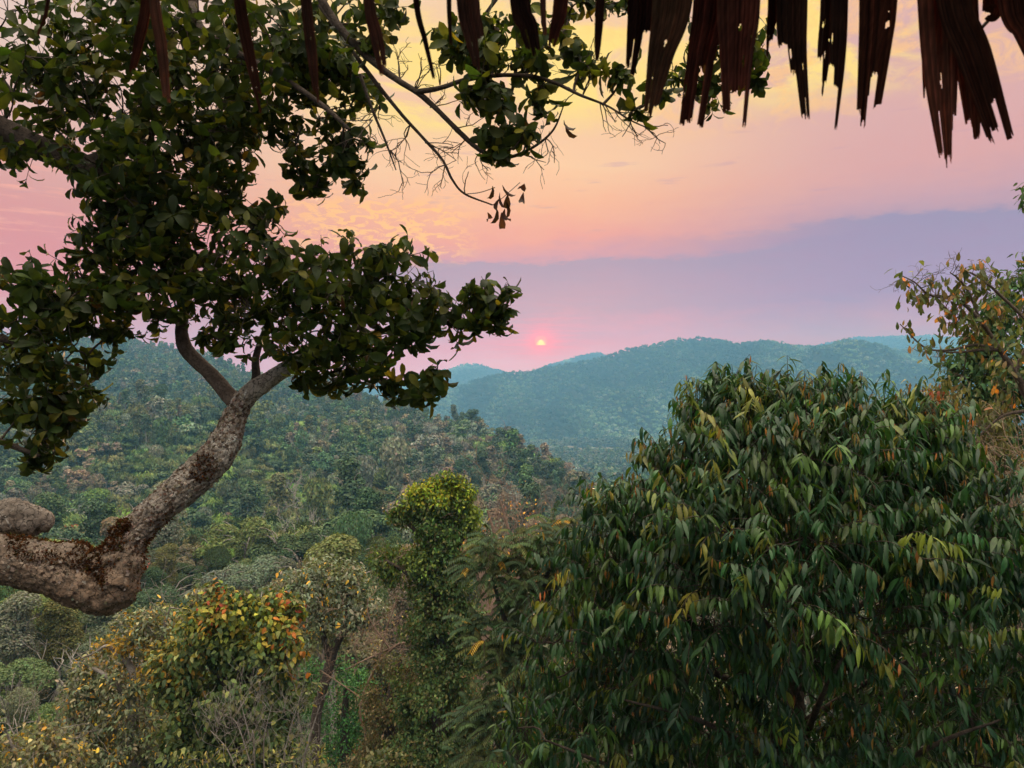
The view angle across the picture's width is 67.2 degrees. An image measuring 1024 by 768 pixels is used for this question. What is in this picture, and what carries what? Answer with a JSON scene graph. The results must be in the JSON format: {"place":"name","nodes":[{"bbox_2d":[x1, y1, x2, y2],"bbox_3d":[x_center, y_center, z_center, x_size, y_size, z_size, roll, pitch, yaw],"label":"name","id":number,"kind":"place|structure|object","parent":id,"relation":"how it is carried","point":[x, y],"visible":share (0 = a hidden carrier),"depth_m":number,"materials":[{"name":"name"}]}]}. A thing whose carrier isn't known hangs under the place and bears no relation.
{"place":"outdoors","nodes":[
{"label":"outdoors","id":0,"kind":"place"},
{"bbox_2d":[0,341,1023,767],"bbox_3d":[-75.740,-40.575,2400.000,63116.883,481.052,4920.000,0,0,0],"label":"terrain","id":1,"kind":"structure","parent":0,"point":[644,403],"depth_m":2195.47,"materials":[{"name":"green plant"}]},
{"bbox_2d":[0,689,13,732],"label":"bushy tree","id":2,"kind":"object","parent":1,"relation":"on","point":[2,691],"visible":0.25,"depth_m":62.62,"materials":[{"name":"green plant"}]},
{"bbox_2d":[0,599,17,692],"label":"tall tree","id":3,"kind":"object","parent":1,"relation":"on","point":[8,689],"visible":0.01,"depth_m":65.85,"materials":[{"name":"green plant"}]},
{"bbox_2d":[0,585,20,690],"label":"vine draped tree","id":4,"kind":"object","parent":1,"relation":"on","point":[3,591],"visible":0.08,"depth_m":72.00,"materials":[{"name":"green plant"}]},
{"bbox_2d":[0,706,34,766],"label":"bushy tree","id":5,"kind":"object","parent":1,"relation":"on","point":[25,726],"visible":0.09,"depth_m":44.47,"materials":[{"name":"green plant"}]},
{"bbox_2d":[0,673,39,746],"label":"bushy tree","id":6,"kind":"object","parent":1,"relation":"on","point":[7,704],"visible":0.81,"depth_m":51.72,"materials":[{"name":"green plant"}]},
{"bbox_2d":[0,591,44,726],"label":"tall tree","id":7,"kind":"object","parent":1,"relation":"on","point":[22,611],"visible":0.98,"depth_m":61.17,"materials":[{"name":"green plant"}]},
{"bbox_2d":[0,586,50,687],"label":"spreading tree","id":8,"kind":"object","parent":1,"relation":"on","point":[45,600],"visible":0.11,"depth_m":69.87,"materials":[{"name":"green plant"}]},
{"bbox_2d":[0,652,51,716],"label":"bushy tree","id":9,"kind":"object","parent":1,"relation":"on","point":[44,691],"visible":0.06,"depth_m":65.38,"materials":[{"name":"green plant"}]},
{"bbox_2d":[0,657,59,705],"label":"spreading tree","id":10,"kind":"object","parent":1,"relation":"on","point":[19,666],"visible":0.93,"depth_m":56.61,"materials":[{"name":"green plant"}]},
{"bbox_2d":[0,682,67,736],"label":"bushy tree","id":11,"kind":"object","parent":1,"relation":"on","point":[20,728],"visible":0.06,"depth_m":57.69,"materials":[{"name":"green plant"}]},
{"bbox_2d":[21,636,93,698],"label":"bare tree","id":12,"kind":"object","parent":1,"relation":"on","point":[72,661],"visible":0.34,"depth_m":58.81,"materials":[{"name":"wood"}]},
{"bbox_2d":[32,609,86,678],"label":"spreading tree","id":13,"kind":"object","parent":1,"relation":"on","point":[43,627],"visible":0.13,"depth_m":74.11,"materials":[{"name":"green plant"}]},
{"bbox_2d":[36,652,82,690],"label":"bushy tree","id":14,"kind":"object","parent":1,"relation":"on","point":[67,661],"visible":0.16,"depth_m":68.64,"materials":[{"name":"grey plant"}]},
{"bbox_2d":[30,636,88,692],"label":"bushy tree","id":15,"kind":"object","parent":1,"relation":"on","point":[52,690],"visible":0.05,"depth_m":71.12,"materials":[{"name":"green plant"}]},
{"bbox_2d":[34,600,85,725],"bbox_3d":[-37.337,23.736,63.667,3.718,12.423,3.916,0,0,29],"label":"tall tree","id":16,"kind":"object","parent":1,"relation":"on","point":[66,621],"visible":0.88,"depth_m":62.90,"materials":[{"name":"green plant"}]},
{"bbox_2d":[0,666,122,767],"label":"leafy bush","id":17,"kind":"object","parent":1,"relation":"on","point":[40,749],"visible":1,"depth_m":22.75,"materials":[{"name":"green plant"}]},
{"bbox_2d":[26,700,96,764],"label":"bushy tree","id":18,"kind":"object","parent":1,"relation":"on","point":[45,709],"visible":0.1,"depth_m":47.79,"materials":[{"name":"green plant"}]},
{"bbox_2d":[40,621,94,658],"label":"bushy tree","id":19,"kind":"object","parent":1,"relation":"on","point":[83,628],"visible":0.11,"depth_m":76.99,"materials":[{"name":"green plant"}]},
{"bbox_2d":[45,625,118,663],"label":"bushy tree","id":20,"kind":"object","parent":1,"relation":"on","point":[87,638],"visible":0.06,"depth_m":74.69,"materials":[{"name":"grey plant"}]},
{"bbox_2d":[60,638,109,675],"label":"bushy tree","id":21,"kind":"object","parent":1,"relation":"on","point":[85,645],"visible":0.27,"depth_m":69.86,"materials":[{"name":"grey plant"}]},
{"bbox_2d":[76,617,96,630],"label":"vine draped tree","id":22,"kind":"object","parent":1,"relation":"on","point":[88,624],"visible":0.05,"depth_m":77.88,"materials":[{"name":"green plant"}]},
{"bbox_2d":[79,536,94,544],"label":"bushy tree","id":23,"kind":"object","parent":1,"relation":"on","point":[89,540],"visible":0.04,"depth_m":115.10,"materials":[{"name":"green plant"}]},
{"bbox_2d":[84,488,114,502],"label":"spreading tree","id":24,"kind":"object","parent":1,"relation":"on","point":[96,493],"visible":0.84,"depth_m":262.84,"materials":[{"name":"green plant"}]},
{"bbox_2d":[81,609,129,665],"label":"tall tree","id":25,"kind":"object","parent":1,"relation":"on","point":[100,622],"visible":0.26,"depth_m":66.81,"materials":[{"name":"green plant"}]},
{"bbox_2d":[99,516,119,540],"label":"tall tree","id":26,"kind":"object","parent":1,"relation":"on","point":[105,526],"visible":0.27,"depth_m":122.11,"materials":[{"name":"beige plant"}]},
{"bbox_2d":[52,635,203,739],"bbox_3d":[-28.052,24.249,57.501,10.281,12.438,10.042,0,0,41],"label":"bushy tree","id":27,"kind":"object","parent":1,"relation":"on","point":[103,663],"visible":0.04,"depth_m":55.23,"materials":[{"name":"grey plant"}]},
{"bbox_2d":[44,557,212,767],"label":"yellowing tree","id":28,"kind":"object","parent":1,"relation":"on","point":[128,750],"visible":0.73,"depth_m":25.68,"materials":[{"name":"green plant"}]},
{"bbox_2d":[134,385,154,404],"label":"vine draped tree","id":29,"kind":"object","parent":1,"relation":"on","point":[147,391],"visible":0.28,"depth_m":450.21,"materials":[{"name":"green plant"}]},
{"bbox_2d":[140,550,158,607],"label":"vine draped tree","id":30,"kind":"object","parent":1,"relation":"on","point":[151,559],"visible":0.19,"depth_m":93.92,"materials":[{"name":"green plant"}]},
{"bbox_2d":[122,603,179,667],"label":"bushy tree","id":31,"kind":"object","parent":1,"relation":"on","point":[169,616],"visible":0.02,"depth_m":76.02,"materials":[{"name":"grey plant"}]},
{"bbox_2d":[139,693,166,757],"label":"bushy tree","id":32,"kind":"object","parent":1,"relation":"on","point":[143,708],"visible":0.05,"depth_m":58.57,"materials":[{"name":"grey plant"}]},
{"bbox_2d":[141,566,170,602],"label":"tall tree","id":33,"kind":"object","parent":1,"relation":"on","point":[155,573],"visible":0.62,"depth_m":86.12,"materials":[{"name":"green plant"}]},
{"bbox_2d":[119,575,194,636],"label":"bushy tree","id":34,"kind":"object","parent":1,"relation":"on","point":[154,595],"visible":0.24,"depth_m":78.39,"materials":[{"name":"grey plant"}]},
{"bbox_2d":[127,583,189,622],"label":"bushy tree","id":35,"kind":"object","parent":1,"relation":"on","point":[152,603],"visible":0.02,"depth_m":81.10,"materials":[{"name":"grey plant"}]},
{"bbox_2d":[153,384,167,398],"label":"vine draped tree","id":36,"kind":"object","parent":1,"relation":"on","point":[158,391],"visible":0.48,"depth_m":448.17,"materials":[{"name":"green plant"}]},
{"bbox_2d":[149,538,173,552],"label":"spreading tree","id":37,"kind":"object","parent":1,"relation":"on","point":[156,547],"visible":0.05,"depth_m":119.73,"materials":[{"name":"green plant"}]},
{"bbox_2d":[150,543,181,604],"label":"tall tree","id":38,"kind":"object","parent":1,"relation":"on","point":[169,555],"visible":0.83,"depth_m":92.97,"materials":[{"name":"green plant"}]},
{"bbox_2d":[147,480,187,594],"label":"tall tree","id":39,"kind":"object","parent":1,"relation":"on","point":[170,531],"visible":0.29,"depth_m":98.91,"materials":[{"name":"green plant"}]},
{"bbox_2d":[118,607,223,724],"bbox_3d":[-27.592,24.619,65.110,10.114,12.237,9.880,0,0,-31],"label":"tree","id":40,"kind":"object","parent":1,"relation":"on","point":[174,634],"visible":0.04,"depth_m":64.38,"materials":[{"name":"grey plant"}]},
{"bbox_2d":[171,562,207,594],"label":"spreading tree","id":41,"kind":"object","parent":1,"relation":"on","point":[198,569],"visible":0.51,"depth_m":98.91,"materials":[{"name":"green plant"}]},
{"bbox_2d":[173,544,211,590],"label":"spreading tree","id":42,"kind":"object","parent":1,"relation":"on","point":[186,558],"visible":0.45,"depth_m":113.03,"materials":[{"name":"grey plant"}]},
{"bbox_2d":[184,572,209,589],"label":"spreading tree","id":43,"kind":"object","parent":1,"relation":"on","point":[189,586],"visible":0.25,"depth_m":98.80,"materials":[{"name":"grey plant"}]},
{"bbox_2d":[180,533,243,576],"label":"bushy tree","id":44,"kind":"object","parent":1,"relation":"on","point":[199,552],"visible":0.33,"depth_m":113.49,"materials":[{"name":"green plant"}]},
{"bbox_2d":[176,569,248,607],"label":"bushy tree","id":45,"kind":"object","parent":1,"relation":"on","point":[218,575],"visible":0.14,"depth_m":85.08,"materials":[{"name":"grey plant"}]},
{"bbox_2d":[202,546,232,572],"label":"vine draped tree","id":46,"kind":"object","parent":1,"relation":"on","point":[212,553],"visible":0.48,"depth_m":100.82,"materials":[{"name":"green plant"}]},
{"bbox_2d":[191,563,260,590],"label":"bushy tree","id":47,"kind":"object","parent":1,"relation":"on","point":[195,582],"visible":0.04,"depth_m":99.15,"materials":[{"name":"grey plant"}]},
{"bbox_2d":[140,573,326,767],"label":"vine draped bush","id":48,"kind":"object","parent":1,"relation":"on","point":[220,621],"visible":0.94,"depth_m":21.55,"materials":[{"name":"green plant"}]},
{"bbox_2d":[207,516,275,558],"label":"spreading tree","id":49,"kind":"object","parent":1,"relation":"on","point":[235,534],"visible":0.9,"depth_m":116.87,"materials":[{"name":"green plant"}]},
{"bbox_2d":[232,558,252,568],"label":"bushy tree","id":50,"kind":"object","parent":1,"relation":"on","point":[246,561],"visible":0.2,"depth_m":110.68,"materials":[{"name":"green plant"}]},
{"bbox_2d":[178,639,338,767],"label":"bare shrub","id":51,"kind":"object","parent":1,"relation":"on","point":[240,759],"visible":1,"depth_m":14.99,"materials":[{"name":"grey plant"}]},
{"bbox_2d":[217,554,299,591],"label":"spreading tree","id":52,"kind":"object","parent":1,"relation":"on","point":[259,569],"visible":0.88,"depth_m":85.87,"materials":[{"name":"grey plant"}]},
{"bbox_2d":[232,578,285,600],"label":"bushy tree","id":53,"kind":"object","parent":1,"relation":"on","point":[248,591],"visible":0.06,"depth_m":84.14,"materials":[{"name":"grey plant"}]},
{"bbox_2d":[253,586,277,598],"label":"vine draped tree","id":54,"kind":"object","parent":1,"relation":"on","point":[260,591],"visible":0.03,"depth_m":77.92,"materials":[{"name":"green plant"}]},
{"bbox_2d":[244,528,319,558],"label":"spreading tree","id":55,"kind":"object","parent":1,"relation":"on","point":[265,545],"visible":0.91,"depth_m":113.38,"materials":[{"name":"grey plant"}]},
{"bbox_2d":[270,513,295,533],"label":"bare tree","id":56,"kind":"object","parent":1,"relation":"on","point":[286,525],"visible":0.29,"depth_m":151.57,"materials":[{"name":"grey wood"}]},
{"bbox_2d":[271,550,302,568],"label":"bushy tree","id":57,"kind":"object","parent":1,"relation":"on","point":[286,554],"visible":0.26,"depth_m":107.39,"materials":[{"name":"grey plant"}]},
{"bbox_2d":[283,473,294,485],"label":"tall tree","id":58,"kind":"object","parent":1,"relation":"on","point":[290,478],"visible":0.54,"depth_m":298.68,"materials":[{"name":"green plant"}]},
{"bbox_2d":[262,548,320,593],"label":"bushy tree","id":59,"kind":"object","parent":1,"relation":"on","point":[285,561],"visible":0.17,"depth_m":95.13,"materials":[{"name":"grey plant"}]},
{"bbox_2d":[275,711,327,747],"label":"tree","id":60,"kind":"object","parent":1,"relation":"on","point":[304,720],"visible":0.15,"depth_m":55.82,"materials":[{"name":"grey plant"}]},
{"bbox_2d":[285,505,325,526],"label":"bare tree","id":61,"kind":"object","parent":1,"relation":"on","point":[312,517],"visible":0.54,"depth_m":175.60,"materials":[{"name":"grey wood"}]},
{"bbox_2d":[293,621,319,727],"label":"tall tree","id":62,"kind":"object","parent":1,"relation":"on","point":[312,660],"visible":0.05,"depth_m":63.66,"materials":[{"name":"green plant"}]},
{"bbox_2d":[295,542,321,561],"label":"spreading tree","id":63,"kind":"object","parent":1,"relation":"on","point":[301,556],"visible":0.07,"depth_m":117.17,"materials":[{"name":"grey plant"}]},
{"bbox_2d":[267,642,354,691],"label":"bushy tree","id":64,"kind":"object","parent":1,"relation":"on","point":[339,660],"visible":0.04,"depth_m":65.96,"materials":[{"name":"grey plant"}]},
{"bbox_2d":[302,529,333,560],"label":"bushy tree","id":65,"kind":"object","parent":1,"relation":"on","point":[326,532],"visible":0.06,"depth_m":125.74,"materials":[{"name":"green plant"}]},
{"bbox_2d":[259,550,397,767],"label":"yellowing tree","id":66,"kind":"object","parent":1,"relation":"on","point":[305,581],"visible":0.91,"depth_m":32.74,"materials":[{"name":"green plant"}]},
{"bbox_2d":[293,532,369,757],"bbox_3d":[-13.967,20.945,59.113,6.027,19.118,5.721,0,0,40],"label":"tall tree","id":67,"kind":"object","parent":1,"relation":"on","point":[342,543],"visible":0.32,"depth_m":58.29,"materials":[{"name":"green plant"}]},
{"bbox_2d":[297,646,383,767],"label":"leafy tree","id":68,"kind":"object","parent":1,"relation":"on","point":[346,730],"visible":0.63,"depth_m":37.72,"materials":[{"name":"green plant"}]},
{"bbox_2d":[286,611,395,734],"bbox_3d":[-15.702,24.275,63.825,10.841,13.165,9.653,0,0,14],"label":"bushy tree","id":69,"kind":"object","parent":1,"relation":"on","point":[350,651],"visible":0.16,"depth_m":63.54,"materials":[{"name":"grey plant"}]},
{"bbox_2d":[322,535,376,592],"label":"bushy tree","id":70,"kind":"object","parent":1,"relation":"on","point":[360,558],"visible":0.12,"depth_m":91.90,"materials":[{"name":"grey plant"}]},
{"bbox_2d":[334,511,373,554],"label":"vine draped tree","id":71,"kind":"object","parent":1,"relation":"on","point":[360,519],"visible":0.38,"depth_m":105.67,"materials":[{"name":"green plant"}]},
{"bbox_2d":[300,572,416,736],"bbox_3d":[-5.424,17.437,30.932,5.253,21.315,4.028,0,0,-35],"label":"bare shrub","id":72,"kind":"object","parent":1,"relation":"on","point":[388,649],"visible":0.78,"depth_m":30.97,"materials":[{"name":"brown plant"}]},
{"bbox_2d":[307,747,437,767],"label":"leafy bush","id":73,"kind":"object","parent":1,"relation":"on","point":[390,763],"visible":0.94,"depth_m":19.13,"materials":[{"name":"green plant"}]},
{"bbox_2d":[342,634,407,686],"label":"bushy tree","id":74,"kind":"object","parent":1,"relation":"on","point":[379,681],"visible":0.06,"depth_m":68.43,"materials":[{"name":"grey plant"}]},
{"bbox_2d":[364,536,390,553],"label":"vine draped tree","id":75,"kind":"object","parent":1,"relation":"on","point":[375,540],"visible":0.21,"depth_m":107.12,"materials":[{"name":"green plant"}]},
{"bbox_2d":[357,571,398,687],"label":"tree","id":76,"kind":"object","parent":1,"relation":"on","point":[385,593],"visible":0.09,"depth_m":73.36,"materials":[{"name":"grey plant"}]},
{"bbox_2d":[342,639,417,701],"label":"spreading tree","id":77,"kind":"object","parent":1,"relation":"on","point":[394,659],"visible":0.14,"depth_m":66.07,"materials":[{"name":"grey plant"}]},
{"bbox_2d":[352,543,407,569],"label":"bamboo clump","id":78,"kind":"object","parent":1,"relation":"on","point":[370,551],"visible":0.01,"depth_m":100.30,"materials":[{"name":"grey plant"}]},
{"bbox_2d":[365,540,395,554],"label":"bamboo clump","id":79,"kind":"object","parent":1,"relation":"on","point":[381,547],"visible":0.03,"depth_m":104.62,"materials":[{"name":"green plant"}]},
{"bbox_2d":[341,644,426,767],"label":"vine covered tree","id":80,"kind":"object","parent":1,"relation":"on","point":[380,719],"visible":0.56,"depth_m":29.67,"materials":[{"name":"green plant"}]},
{"bbox_2d":[366,534,401,546],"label":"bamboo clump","id":81,"kind":"object","parent":1,"relation":"on","point":[392,540],"visible":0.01,"depth_m":125.06,"materials":[{"name":"green plant"}]},
{"bbox_2d":[0,0,776,616],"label":"broadleaf tree","id":82,"kind":"object","parent":1,"relation":"on","point":[140,196],"visible":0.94,"depth_m":4.62,"materials":[{"name":"green plant"}]},
{"bbox_2d":[385,577,425,721],"bbox_3d":[-8.430,22.950,62.795,4.319,14.434,4.550,0,0,-23],"label":"tall tree","id":83,"kind":"object","parent":1,"relation":"on","point":[401,606],"visible":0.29,"depth_m":61.76,"materials":[{"name":"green plant"}]},
{"bbox_2d":[364,468,500,767],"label":"vine covered tree","id":84,"kind":"object","parent":1,"relation":"on","point":[437,507],"visible":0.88,"depth_m":27.60,"materials":[{"name":"green plant"}]},
{"bbox_2d":[393,537,471,562],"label":"spreading tree","id":85,"kind":"object","parent":1,"relation":"on","point":[465,541],"visible":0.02,"depth_m":93.80,"materials":[{"name":"green plant"}]},
{"bbox_2d":[464,409,480,421],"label":"tall tree","id":86,"kind":"object","parent":1,"relation":"on","point":[470,414],"visible":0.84,"depth_m":468.17,"materials":[{"name":"green plant"}]},
{"bbox_2d":[467,579,487,607],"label":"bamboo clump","id":87,"kind":"object","parent":1,"relation":"on","point":[477,597],"visible":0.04,"depth_m":93.83,"materials":[{"name":"green plant"}]},
{"bbox_2d":[456,570,510,602],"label":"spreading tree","id":88,"kind":"object","parent":1,"relation":"on","point":[474,587],"visible":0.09,"depth_m":84.45,"materials":[{"name":"green plant"}]},
{"bbox_2d":[446,658,547,745],"bbox_3d":[-1.143,25.157,57.411,7.658,9.580,7.839,0,0,-19],"label":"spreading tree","id":89,"kind":"object","parent":1,"relation":"on","point":[495,690],"visible":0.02,"depth_m":56.80,"materials":[{"name":"green plant"}]},
{"bbox_2d":[495,422,518,441],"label":"bushy tree","id":90,"kind":"object","parent":1,"relation":"on","point":[502,431],"visible":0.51,"depth_m":412.27,"materials":[{"name":"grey plant"}]},
{"bbox_2d":[0,329,1023,757],"bbox_3d":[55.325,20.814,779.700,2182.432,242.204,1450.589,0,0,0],"label":"forest","id":91,"kind":"object","parent":1,"relation":"on","point":[344,441],"visible":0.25,"depth_m":335.63,"materials":[{"name":"green plant"}]},
{"bbox_2d":[435,499,599,767],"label":"feather leaved tree","id":92,"kind":"object","parent":1,"relation":"on","point":[475,722],"visible":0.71,"depth_m":16.70,"materials":[{"name":"green plant"}]},
{"bbox_2d":[457,440,577,740],"bbox_3d":[0.523,15.469,36.959,7.757,25.617,6.049,0,0,0],"label":"bare tree","id":93,"kind":"object","parent":1,"relation":"on","point":[507,524],"visible":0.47,"depth_m":35.94,"materials":[{"name":"brown plant"}]},
{"bbox_2d":[451,560,640,767],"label":"tree","id":94,"kind":"object","parent":1,"relation":"on","point":[581,732],"visible":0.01,"depth_m":41.70,"materials":[{"name":"green plant"}]},
{"bbox_2d":[348,334,1023,503],"bbox_3d":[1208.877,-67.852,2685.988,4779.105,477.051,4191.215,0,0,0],"label":"distant forest","id":95,"kind":"object","parent":1,"relation":"on","point":[896,346],"visible":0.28,"depth_m":2378.74,"materials":[{"name":"green plant"}]},
{"bbox_2d":[484,354,1023,767],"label":"drooping leaf tree","id":96,"kind":"object","parent":1,"relation":"on","point":[803,448],"visible":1,"depth_m":6.53,"materials":[{"name":"green plant"}]},
{"bbox_2d":[870,248,1023,458],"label":"sparse tree","id":97,"kind":"object","parent":1,"relation":"on","point":[966,298],"visible":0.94,"depth_m":9.48,"materials":[{"name":"green plant"}]},
{"bbox_2d":[901,375,1023,759],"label":"leafy tree","id":98,"kind":"object","parent":1,"relation":"on","point":[940,394],"visible":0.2,"depth_m":13.84,"materials":[{"name":"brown plant"}]},
{"bbox_2d":[928,182,1023,468],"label":"leafy tree","id":99,"kind":"object","parent":1,"relation":"on","point":[974,372],"visible":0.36,"depth_m":15.80,"materials":[{"name":"green plant"}]},
{"bbox_2d":[957,391,1023,740],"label":"bare shrub","id":100,"kind":"object","parent":1,"relation":"on","point":[1011,501],"visible":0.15,"depth_m":11.05,"materials":[{"name":"plant"}]},
{"bbox_2d":[0,0,1023,383],"label":"sky","id":101,"kind":"structure","parent":0,"point":[781,226],"materials":[{"name":"pink"}]},
{"bbox_2d":[37,0,1023,167],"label":"thatched eave","id":102,"kind":"object","parent":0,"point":[955,49],"visible":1,"depth_m":1.34,"materials":[{"name":"brown plant"}]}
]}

